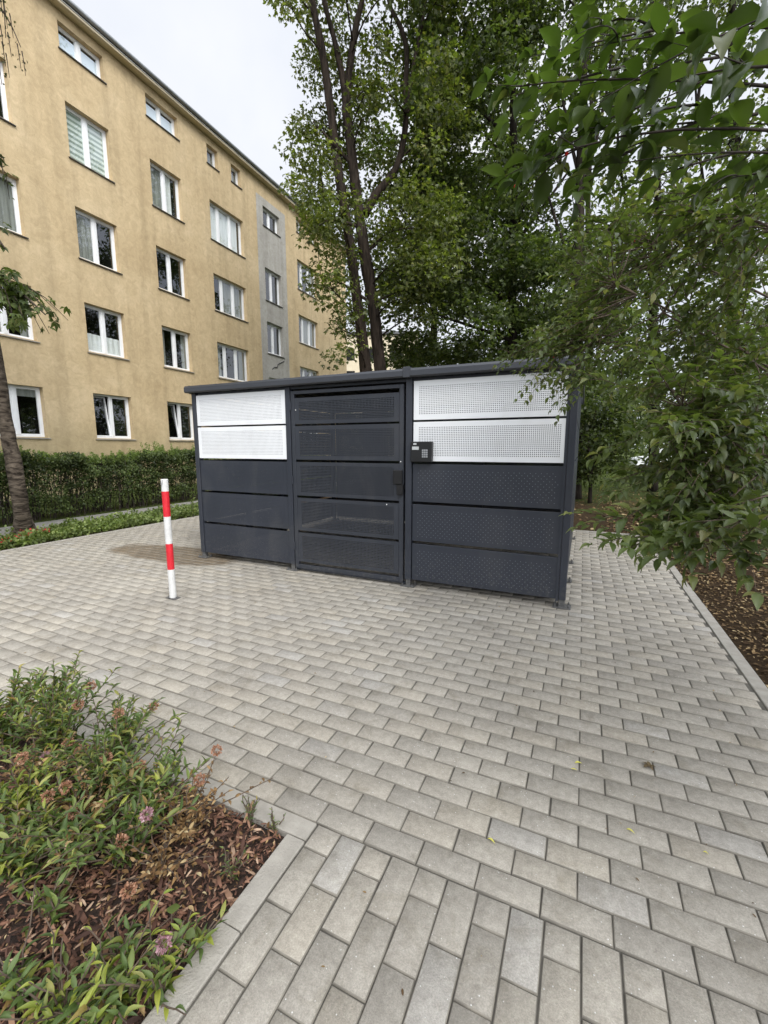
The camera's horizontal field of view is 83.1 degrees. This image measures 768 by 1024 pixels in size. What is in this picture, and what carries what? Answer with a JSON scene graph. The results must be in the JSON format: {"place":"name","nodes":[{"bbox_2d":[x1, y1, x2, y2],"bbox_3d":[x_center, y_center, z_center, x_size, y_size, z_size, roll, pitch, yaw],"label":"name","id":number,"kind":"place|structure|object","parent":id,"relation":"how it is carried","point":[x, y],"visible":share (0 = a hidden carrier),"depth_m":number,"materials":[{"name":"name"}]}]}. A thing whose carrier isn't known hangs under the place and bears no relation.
{"place":"outdoors","nodes":[
{"label":"outdoors","id":0,"kind":"place"},
{"bbox_2d":[0,0,346,500],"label":"apartment building","id":1,"kind":"structure","parent":0,"point":[150,242],"depth_m":14.68,"materials":[{"name":"paint"}]},
{"bbox_2d":[0,61,15,126],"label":"window","id":2,"kind":"structure","parent":1,"relation":"in","point":[3,102],"depth_m":11.46,"materials":[{"name":"plastic"}]},
{"bbox_2d":[0,173,28,238],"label":"window","id":3,"kind":"structure","parent":1,"relation":"in","point":[9,208],"depth_m":11.76,"materials":[{"name":"plastic"}]},
{"bbox_2d":[0,284,40,342],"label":"window","id":4,"kind":"structure","parent":1,"relation":"in","point":[28,334],"depth_m":12.21,"materials":[{"name":"plastic"}]},
{"bbox_2d":[8,384,50,438],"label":"window","id":5,"kind":"structure","parent":1,"relation":"in","point":[25,401],"depth_m":12.68,"materials":[{"name":"plastic"}]},
{"bbox_2d":[58,26,106,84],"bbox_3d":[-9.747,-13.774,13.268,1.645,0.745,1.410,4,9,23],"label":"window","id":6,"kind":"structure","parent":1,"relation":"in","point":[69,45],"depth_m":13.02,"materials":[{"name":"plastic"}]},
{"bbox_2d":[65,105,114,183],"bbox_3d":[-9.121,-11.325,13.358,0.280,1.535,1.410,4,9,23],"label":"window","id":7,"kind":"structure","parent":1,"relation":"in","point":[87,141],"depth_m":13.40,"materials":[{"name":"plastic"}]},
{"bbox_2d":[75,209,122,274],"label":"window","id":8,"kind":"structure","parent":1,"relation":"in","point":[96,243],"depth_m":13.81,"materials":[{"name":"plastic"}]},
{"bbox_2d":[84,304,129,360],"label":"window","id":9,"kind":"structure","parent":1,"relation":"in","point":[104,327],"depth_m":14.64,"materials":[{"name":"plastic"}]},
{"bbox_2d":[93,394,134,439],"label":"window","id":10,"kind":"structure","parent":1,"relation":"in","point":[112,419],"depth_m":15.33,"materials":[{"name":"plastic"}]},
{"bbox_2d":[145,97,179,141],"bbox_3d":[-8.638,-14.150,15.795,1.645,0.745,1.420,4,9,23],"label":"window","id":11,"kind":"structure","parent":1,"relation":"in","point":[153,112],"depth_m":15.56,"materials":[{"name":"plastic"}]},
{"bbox_2d":[150,162,184,223],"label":"window","id":12,"kind":"structure","parent":1,"relation":"in","point":[165,196],"depth_m":15.95,"materials":[{"name":"plastic"}]},
{"bbox_2d":[156,248,189,300],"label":"window","id":13,"kind":"structure","parent":1,"relation":"in","point":[170,268],"depth_m":16.95,"materials":[{"name":"plastic"}]},
{"bbox_2d":[162,327,193,372],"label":"window","id":14,"kind":"structure","parent":1,"relation":"in","point":[175,343],"depth_m":17.25,"materials":[{"name":"plastic"}]},
{"bbox_2d":[167,402,193,440],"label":"window","id":15,"kind":"structure","parent":1,"relation":"in","point":[180,417],"depth_m":17.81,"materials":[{"name":"plastic"}]},
{"bbox_2d":[206,147,219,171],"bbox_3d":[-7.695,-14.470,17.939,1.645,0.745,0.690,4,9,23],"label":"window","id":16,"kind":"structure","parent":1,"relation":"in","point":[210,154],"depth_m":17.87,"materials":[{"name":"plastic"}]},
{"bbox_2d":[210,202,245,258],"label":"window","id":17,"kind":"structure","parent":1,"relation":"in","point":[225,230],"depth_m":18.79,"materials":[{"name":"plastic"}]},
{"bbox_2d":[213,275,248,322],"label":"window","id":18,"kind":"structure","parent":1,"relation":"in","point":[229,299],"depth_m":19.35,"materials":[{"name":"plastic"}]},
{"bbox_2d":[217,343,246,381],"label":"window","id":19,"kind":"structure","parent":1,"relation":"in","point":[231,360],"depth_m":20.14,"materials":[{"name":"plastic"}]},
{"bbox_2d":[231,167,242,189],"bbox_3d":[-7.157,-14.652,19.164,1.645,0.745,0.690,4,9,23],"label":"window","id":20,"kind":"structure","parent":1,"relation":"in","point":[234,178],"depth_m":19.10,"materials":[{"name":"plastic"}]},
{"bbox_2d":[263,209,280,237],"bbox_3d":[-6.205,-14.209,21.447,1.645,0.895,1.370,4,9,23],"label":"window","id":21,"kind":"structure","parent":1,"relation":"in","point":[269,221],"depth_m":21.67,"materials":[{"name":"plastic"}]},
{"bbox_2d":[265,269,282,307],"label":"window","id":22,"kind":"structure","parent":1,"relation":"in","point":[271,280],"depth_m":22.22,"materials":[{"name":"plastic"}]},
{"bbox_2d":[267,323,283,357],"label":"window","id":23,"kind":"structure","parent":1,"relation":"in","point":[273,332],"depth_m":22.61,"materials":[{"name":"plastic"}]},
{"bbox_2d":[296,221,299,233],"bbox_3d":[-5.248,-15.301,23.517,1.645,0.745,0.680,4,9,23],"label":"window","id":24,"kind":"structure","parent":1,"relation":"in","point":[297,223],"depth_m":23.45,"materials":[{"name":"glass"}]},
{"bbox_2d":[297,261,316,299],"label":"window","id":25,"kind":"structure","parent":1,"relation":"in","point":[299,265],"depth_m":24.76,"materials":[{"name":"plastic"}]},
{"bbox_2d":[300,367,315,376],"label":"window","id":26,"kind":"structure","parent":1,"relation":"in","point":[304,372],"depth_m":25.25,"materials":[{"name":"plastic"}]},
{"bbox_2d":[299,316,318,349],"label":"window","id":27,"kind":"structure","parent":1,"relation":"in","point":[307,335],"depth_m":24.90,"materials":[{"name":"plastic"}]},
{"bbox_2d":[346,331,417,455],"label":"building","id":28,"kind":"structure","parent":0,"point":[352,366],"depth_m":59.25,"materials":[{"name":"paint"}]},
{"bbox_2d":[346,349,354,359],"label":"window","id":29,"kind":"structure","parent":28,"relation":"in","point":[348,358],"depth_m":59.31,"materials":[{"name":"grey glass"}]},
{"bbox_2d":[0,449,767,550],"bbox_3d":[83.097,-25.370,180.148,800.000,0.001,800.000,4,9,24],"label":"ground","id":30,"kind":"structure","parent":0,"point":[588,517],"depth_m":10.83,"materials":[{"name":"green plant"}]},
{"bbox_2d":[0,0,71,535],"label":"leaning tree","id":31,"kind":"object","parent":30,"relation":"on","point":[21,294],"visible":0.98,"depth_m":6.17,"materials":[{"name":"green plant"}]},
{"bbox_2d":[0,516,198,551],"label":"kerb","id":32,"kind":"structure","parent":30,"relation":"on","point":[89,535],"depth_m":6.92,"materials":[{"name":"concrete"}]},
{"bbox_2d":[190,490,196,516],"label":"weed","id":33,"kind":"object","parent":32,"relation":"on","point":[192,503],"visible":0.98,"depth_m":8.75,"materials":[{"name":"green plant"}]},
{"bbox_2d":[0,494,277,550],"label":"ground cover","id":34,"kind":"object","parent":30,"relation":"on","point":[75,527],"visible":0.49,"depth_m":7.48,"materials":[{"name":"green plant"}]},
{"bbox_2d":[0,537,12,549],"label":"begonia","id":35,"kind":"object","parent":34,"relation":"on","point":[4,545],"visible":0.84,"depth_m":6.02,"materials":[{"name":"green plant"}]},
{"bbox_2d":[0,706,283,1023],"bbox_3d":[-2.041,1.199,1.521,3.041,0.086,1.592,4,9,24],"label":"bark mulch","id":36,"kind":"object","parent":30,"relation":"on","point":[182,911],"visible":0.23,"depth_m":1.38,"materials":[{"name":"brown wood"}]},
{"bbox_2d":[0,884,71,1023],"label":"spirea","id":37,"kind":"object","parent":36,"relation":"on","point":[11,997],"visible":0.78,"depth_m":1.09,"materials":[{"name":"green plant"}]},
{"bbox_2d":[0,660,79,765],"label":"spirea","id":38,"kind":"object","parent":36,"relation":"on","point":[9,740],"visible":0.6,"depth_m":1.99,"materials":[{"name":"green plant"}]},
{"bbox_2d":[0,694,90,812],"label":"withered shrub","id":39,"kind":"object","parent":36,"relation":"on","point":[18,763],"visible":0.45,"depth_m":1.66,"materials":[{"name":"green plant"}]},
{"bbox_2d":[2,650,89,725],"bbox_3d":[-1.703,0.937,2.201,0.517,0.402,0.368,4,9,24],"label":"spirea","id":40,"kind":"object","parent":36,"relation":"on","point":[54,678],"visible":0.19,"depth_m":2.15,"materials":[{"name":"green plant"}]},
{"bbox_2d":[0,762,94,899],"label":"spirea","id":41,"kind":"object","parent":36,"relation":"on","point":[19,868],"visible":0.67,"depth_m":1.41,"materials":[{"name":"green plant"}]},
{"bbox_2d":[6,841,97,923],"bbox_3d":[-1.034,1.180,1.371,0.168,0.166,0.258,-1,9,-9],"label":"spirea","id":42,"kind":"object","parent":36,"relation":"on","point":[47,906],"visible":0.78,"depth_m":1.31,"materials":[{"name":"green plant"}]},
{"bbox_2d":[0,658,121,778],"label":"spirea","id":43,"kind":"object","parent":36,"relation":"on","point":[57,726],"visible":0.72,"depth_m":1.85,"materials":[{"name":"green plant"}]},
{"bbox_2d":[0,714,130,852],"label":"spirea","id":44,"kind":"object","parent":36,"relation":"on","point":[7,796],"visible":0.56,"depth_m":1.60,"materials":[{"name":"green plant"}]},
{"bbox_2d":[0,794,150,893],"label":"withered shrub","id":45,"kind":"object","parent":36,"relation":"on","point":[72,816],"visible":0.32,"depth_m":1.46,"materials":[{"name":"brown plant"}]},
{"bbox_2d":[17,749,145,848],"bbox_3d":[-1.026,1.074,1.558,0.316,0.320,0.372,4,9,24],"label":"withered shrub","id":46,"kind":"object","parent":36,"relation":"on","point":[98,798],"visible":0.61,"depth_m":1.57,"materials":[{"name":"green plant"}]},
{"bbox_2d":[0,909,178,1023],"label":"spirea","id":47,"kind":"object","parent":36,"relation":"on","point":[74,1009],"visible":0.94,"depth_m":1.06,"materials":[{"name":"green plant"}]},
{"bbox_2d":[0,721,188,873],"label":"spirea","id":48,"kind":"object","parent":36,"relation":"on","point":[47,816],"visible":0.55,"depth_m":1.45,"materials":[{"name":"green plant"}]},
{"bbox_2d":[29,689,171,809],"bbox_3d":[-1.119,1.001,1.784,0.462,0.397,0.539,-1,9,-6],"label":"spirea","id":49,"kind":"object","parent":36,"relation":"on","point":[91,757],"visible":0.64,"depth_m":1.68,"materials":[{"name":"green plant"}]},
{"bbox_2d":[32,690,187,770],"bbox_3d":[-1.178,1.026,1.889,0.426,0.318,0.458,4,9,24],"label":"spirea","id":50,"kind":"object","parent":36,"relation":"on","point":[124,725],"visible":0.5,"depth_m":1.97,"materials":[{"name":"green plant"}]},
{"bbox_2d":[84,898,150,998],"bbox_3d":[-0.716,1.210,1.189,0.168,0.161,0.222,-7,11,-39],"label":"spirea","id":51,"kind":"object","parent":36,"relation":"on","point":[117,939],"visible":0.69,"depth_m":1.20,"materials":[{"name":"green plant"}]},
{"bbox_2d":[63,881,176,1023],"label":"spirea","id":52,"kind":"object","parent":36,"relation":"on","point":[111,1005],"visible":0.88,"depth_m":1.10,"materials":[{"name":"green plant"}]},
{"bbox_2d":[39,759,203,877],"bbox_3d":[-0.873,1.090,1.510,0.462,0.302,0.334,-3,9,-22],"label":"spirea","id":53,"kind":"object","parent":36,"relation":"on","point":[135,835],"visible":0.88,"depth_m":1.47,"materials":[{"name":"green plant"}]},
{"bbox_2d":[43,717,211,867],"bbox_3d":[-0.938,1.057,1.588,0.432,0.344,0.562,8,11,42],"label":"spirea","id":54,"kind":"object","parent":36,"relation":"on","point":[162,777],"visible":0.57,"depth_m":1.63,"materials":[{"name":"green plant"}]},
{"bbox_2d":[75,895,198,1020],"bbox_3d":[-0.605,1.193,1.167,0.254,0.201,0.278,0,8,-2],"label":"spirea","id":55,"kind":"object","parent":36,"relation":"on","point":[157,987],"visible":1,"depth_m":1.11,"materials":[{"name":"green plant"}]},
{"bbox_2d":[4,749,279,1015],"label":"dry leaves","id":56,"kind":"object","parent":36,"relation":"on","point":[142,1009],"visible":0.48,"depth_m":1.38,"materials":[{"name":"brown plant"}]},
{"bbox_2d":[113,815,213,899],"bbox_3d":[-0.767,1.160,1.407,0.355,0.195,0.270,4,9,24],"label":"withered shrub","id":57,"kind":"object","parent":36,"relation":"on","point":[156,866],"visible":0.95,"depth_m":1.44,"materials":[{"name":"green plant"}]},
{"bbox_2d":[166,903,195,951],"bbox_3d":[-0.590,1.202,1.227,0.109,0.101,0.067,6,10,35],"label":"broadleaf weed","id":58,"kind":"object","parent":36,"relation":"on","point":[189,932],"visible":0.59,"depth_m":1.22,"materials":[{"name":"green plant"}]},
{"bbox_2d":[121,744,272,842],"bbox_3d":[-0.656,1.091,1.553,0.356,0.288,0.384,6,11,37],"label":"withered shrub","id":59,"kind":"object","parent":36,"relation":"on","point":[185,829],"visible":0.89,"depth_m":1.56,"materials":[{"name":"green plant"}]},
{"bbox_2d":[173,900,228,964],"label":"spirea","id":60,"kind":"object","parent":36,"relation":"on","point":[202,938],"visible":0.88,"depth_m":1.23,"materials":[{"name":"green plant"}]},
{"bbox_2d":[220,844,248,880],"bbox_3d":[-0.501,1.190,1.450,0.097,0.122,0.092,-2,9,-15],"label":"weed","id":61,"kind":"object","parent":36,"relation":"on","point":[226,865],"visible":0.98,"depth_m":1.45,"materials":[{"name":"green plant"}]},
{"bbox_2d":[241,794,257,824],"bbox_3d":[-0.517,1.157,1.671,0.062,0.123,0.128,-8,12,-42],"label":"weed","id":62,"kind":"object","parent":36,"relation":"on","point":[251,812],"visible":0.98,"depth_m":1.66,"materials":[{"name":"green plant"}]},
{"bbox_2d":[267,807,285,833],"bbox_3d":[-0.407,1.173,1.609,0.069,0.110,0.069,2,9,10],"label":"weed","id":63,"kind":"object","parent":36,"relation":"on","point":[273,822],"visible":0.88,"depth_m":1.61,"materials":[{"name":"green plant"}]},
{"bbox_2d":[0,690,316,1023],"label":"kerb bed","id":64,"kind":"object","parent":30,"relation":"on","point":[295,831],"visible":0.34,"depth_m":1.40,"materials":[{"name":"concrete"}]},
{"bbox_2d":[0,486,329,536],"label":"footpath","id":65,"kind":"structure","parent":30,"relation":"on","point":[39,524],"depth_m":8.86,"materials":[{"name":"concrete"}]},
{"bbox_2d":[0,441,330,524],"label":"hedge","id":66,"kind":"object","parent":30,"relation":"on","point":[160,458],"visible":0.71,"depth_m":9.75,"materials":[{"name":"green plant"}]},
{"bbox_2d":[263,0,483,493],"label":"maple tree","id":67,"kind":"object","parent":30,"relation":"on","point":[346,155],"visible":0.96,"depth_m":11.37,"materials":[{"name":"green plant"}]},
{"bbox_2d":[0,512,767,1023],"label":"paving","id":68,"kind":"structure","parent":30,"relation":"on","point":[222,626],"depth_m":1.97,"materials":[{"name":"concrete"}]},
{"bbox_2d":[161,479,180,599],"bbox_3d":[-1.978,0.255,3.983,0.124,1.114,0.068,4,9,24],"label":"striped pole","id":69,"kind":"object","parent":68,"relation":"on","point":[168,537],"visible":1,"depth_m":3.96,"materials":[{"name":"metal"}]},
{"bbox_2d":[184,355,584,609],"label":"bin store","id":70,"kind":"structure","parent":68,"relation":"on","point":[473,478],"depth_m":4.37,"materials":[{"name":"metal"}]},
{"bbox_2d":[289,384,404,581],"bbox_3d":[-0.413,-0.295,4.556,1.337,1.960,0.074,4,9,24],"label":"door","id":71,"kind":"structure","parent":70,"relation":"in","point":[398,474],"depth_m":4.53,"materials":[{"name":"black metal"}]},
{"bbox_2d":[24,526,755,994],"bbox_3d":[-0.927,0.692,4.820,7.457,0.006,7.247,4,9,24],"label":"debris","id":72,"kind":"object","parent":68,"relation":"on","point":[462,772],"visible":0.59,"depth_m":1.93,"materials":[{"name":"brown plant"}]},
{"bbox_2d":[644,761,655,769],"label":"fallen leaf","id":73,"kind":"object","parent":68,"relation":"on","point":[647,764],"visible":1,"depth_m":1.92,"materials":[{"name":"brown plant"}]},
{"bbox_2d":[344,50,558,439],"bbox_3d":[3.091,-11.037,19.245,10.156,19.068,7.688,1,9,9],"label":"tree","id":74,"kind":"object","parent":30,"relation":"on","point":[381,133],"visible":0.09,"depth_m":17.99,"materials":[{"name":"green plant"}]},
{"bbox_2d":[364,0,598,456],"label":"maple tree","id":75,"kind":"object","parent":30,"relation":"on","point":[504,38],"visible":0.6,"depth_m":12.06,"materials":[{"name":"green plant"}]},
{"bbox_2d":[350,514,638,535],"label":"kerb back","id":76,"kind":"structure","parent":30,"relation":"on","point":[596,531],"depth_m":7.27,"materials":[{"name":"concrete"}]},
{"bbox_2d":[349,334,767,460],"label":"woodland","id":77,"kind":"object","parent":30,"relation":"on","point":[639,451],"depth_m":35.37,"materials":[{"name":"green plant"}]},
{"bbox_2d":[529,51,648,475],"bbox_3d":[9.573,-11.432,20.427,6.876,19.522,7.510,4,9,24],"label":"tree","id":78,"kind":"object","parent":30,"relation":"on","point":[629,372],"visible":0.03,"depth_m":19.49,"materials":[{"name":"green plant"}]},
{"bbox_2d":[509,0,687,498],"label":"tree","id":79,"kind":"object","parent":30,"relation":"on","point":[577,157],"visible":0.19,"depth_m":11.04,"materials":[{"name":"green plant"}]},
{"bbox_2d":[576,367,655,502],"bbox_3d":[5.634,-1.806,11.053,2.376,3.217,2.918,4,9,24],"label":"bush","id":80,"kind":"object","parent":30,"relation":"on","point":[602,431],"visible":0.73,"depth_m":10.55,"materials":[{"name":"green plant"}]},
{"bbox_2d":[514,488,767,687],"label":"leaf litter","id":81,"kind":"object","parent":30,"relation":"on","point":[635,524],"visible":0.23,"depth_m":4.30,"materials":[{"name":"plant"}]},
{"bbox_2d":[630,448,671,468],"bbox_3d":[18.069,-3.333,27.420,4.250,1.430,1.770,3,9,16],"label":"parked car","id":82,"kind":"object","parent":30,"relation":"on","point":[636,458],"visible":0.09,"depth_m":27.23,"materials":[{"name":"white metal"}]},
{"bbox_2d":[559,0,761,491],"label":"tree","id":83,"kind":"object","parent":30,"relation":"on","point":[654,488],"visible":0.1,"depth_m":13.22,"materials":[{"name":"green plant"}]},
{"bbox_2d":[629,0,767,409],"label":"tree","id":84,"kind":"object","parent":30,"relation":"on","point":[734,142],"visible":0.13,"depth_m":10.46,"materials":[{"name":"green plant"}]},
{"bbox_2d":[634,510,767,686],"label":"soil border","id":85,"kind":"object","parent":30,"relation":"on","point":[750,659],"visible":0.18,"depth_m":3.92,"materials":[{"name":"brown soil"}]},
{"bbox_2d":[470,0,767,249],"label":"honeysuckle shrub","id":86,"kind":"object","parent":85,"relation":"on","point":[699,37],"visible":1,"depth_m":0.91,"materials":[{"name":"green plant"}]},
{"bbox_2d":[487,122,767,610],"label":"honeysuckle shrub","id":87,"kind":"object","parent":85,"relation":"on","point":[725,449],"visible":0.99,"depth_m":1.69,"materials":[{"name":"green plant"}]},
{"bbox_2d":[634,312,767,501],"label":"bush","id":88,"kind":"object","parent":85,"relation":"on","point":[647,413],"visible":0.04,"depth_m":5.83,"materials":[{"name":"green plant"}]},
{"bbox_2d":[690,289,767,453],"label":"bush","id":89,"kind":"object","parent":85,"relation":"on","point":[743,331],"visible":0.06,"depth_m":6.87,"materials":[{"name":"green plant"}]},
{"bbox_2d":[665,557,767,709],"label":"kerb border","id":90,"kind":"object","parent":30,"relation":"on","point":[755,682],"visible":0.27,"depth_m":3.11,"materials":[{"name":"concrete"}]},
{"bbox_2d":[72,0,767,448],"label":"sky","id":91,"kind":"structure","parent":0,"point":[228,60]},
{"bbox_2d":[582,465,767,491],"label":"grass","id":92,"kind":"structure","parent":0,"point":[619,483],"depth_m":17.52,"materials":[{"name":"green plant"}]}
]}

